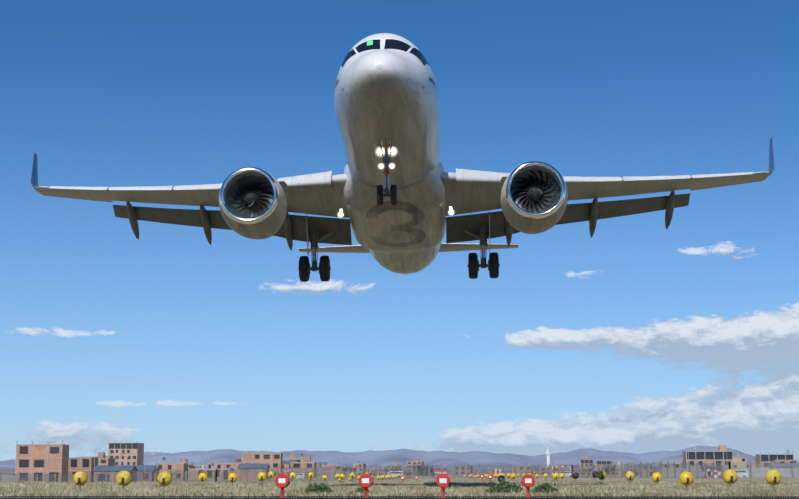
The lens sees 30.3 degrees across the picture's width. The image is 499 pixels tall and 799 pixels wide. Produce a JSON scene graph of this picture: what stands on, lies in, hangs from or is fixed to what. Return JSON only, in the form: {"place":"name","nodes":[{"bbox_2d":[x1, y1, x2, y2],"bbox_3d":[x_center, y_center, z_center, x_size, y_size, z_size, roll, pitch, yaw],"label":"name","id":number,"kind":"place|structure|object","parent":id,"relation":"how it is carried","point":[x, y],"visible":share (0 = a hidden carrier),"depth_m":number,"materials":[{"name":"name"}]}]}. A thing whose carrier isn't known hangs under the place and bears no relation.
{"place":"outdoors","nodes":[
{"label":"outdoors","id":0,"kind":"place"},
{"bbox_2d":[0,445,754,474],"bbox_3d":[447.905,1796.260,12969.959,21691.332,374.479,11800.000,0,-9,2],"label":"mountains","id":1,"kind":"structure","parent":0,"point":[401,457],"depth_m":18132.04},
{"bbox_2d":[335,33,441,273],"bbox_3d":[-0.030,-2.518,68.141,3.950,4.148,37.570,-1,-14,2],"label":"fuselage","id":2,"kind":"object","parent":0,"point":[382,73],"visible":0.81,"depth_m":53.20,"materials":[{"name":"paint"}]},
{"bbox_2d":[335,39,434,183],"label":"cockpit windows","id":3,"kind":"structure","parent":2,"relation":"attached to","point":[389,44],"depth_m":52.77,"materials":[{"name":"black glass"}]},
{"bbox_2d":[343,162,445,265],"bbox_3d":[-0.101,-1.926,65.511,4.300,2.640,18.580,-1,-14,2],"label":"belly fairing","id":4,"kind":"object","parent":2,"relation":"attached to","point":[412,221],"visible":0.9,"depth_m":62.37,"materials":[{"name":"paint"}]},
{"bbox_2d":[31,137,774,217],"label":"airplane wings","id":5,"kind":"object","parent":2,"relation":"attached to","point":[458,200],"visible":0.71,"depth_m":65.86},
{"bbox_2d":[219,161,567,238],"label":"jet engines","id":6,"kind":"object","parent":5,"relation":"attached to","point":[253,201],"visible":1,"depth_m":59.67,"materials":[{"name":"paint"}]},
{"bbox_2d":[50,168,753,250],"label":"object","id":7,"kind":"object","parent":5,"relation":"attached to","point":[292,228],"visible":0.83,"depth_m":66.92,"materials":[{"name":"paint"}]},
{"bbox_2d":[298,243,517,252],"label":"tail surfaces","id":8,"kind":"object","parent":2,"relation":"attached to","point":[448,247],"visible":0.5,"depth_m":82.51,"materials":[{"name":"paint"}]},
{"bbox_2d":[298,138,499,281],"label":"landing gear","id":9,"kind":"object","parent":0,"point":[305,268],"visible":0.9,"depth_m":65.85,"materials":[{"name":"black rubber"}]},
{"bbox_2d":[0,496,798,498],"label":"pavement","id":10,"kind":"structure","parent":0,"point":[391,497],"depth_m":35.98,"materials":[{"name":"grey asphalt"}]},
{"bbox_2d":[0,0,798,462],"label":"sky","id":11,"kind":"structure","parent":0,"point":[639,335],"materials":[{"name":"blue"}]},
{"bbox_2d":[0,475,798,496],"bbox_3d":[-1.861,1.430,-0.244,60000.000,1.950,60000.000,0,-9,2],"label":"ground","id":12,"kind":"structure","parent":0,"point":[461,478],"depth_m":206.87,"materials":[{"name":"green plant"}]},
{"bbox_2d":[0,460,798,481],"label":"perimeter fence","id":13,"kind":"object","parent":12,"relation":"on","point":[694,470],"visible":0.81,"depth_m":255.69,"materials":[{"name":"grey metal"}]},
{"bbox_2d":[2,441,798,481],"bbox_3d":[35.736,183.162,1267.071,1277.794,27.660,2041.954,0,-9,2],"label":"town buildings","id":14,"kind":"structure","parent":12,"relation":"on","point":[44,459],"depth_m":522.19,"materials":[{"name":"beige concrete"}]},
{"bbox_2d":[73,469,780,497],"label":"approach lights","id":15,"kind":"object","parent":12,"relation":"on","point":[282,481],"visible":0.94,"depth_m":46.48,"materials":[{"name":"yellow"}]},
{"bbox_2d":[413,465,608,472],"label":"trees","id":16,"kind":"object","parent":12,"relation":"on","point":[434,469],"depth_m":888.07,"materials":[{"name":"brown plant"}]}
]}

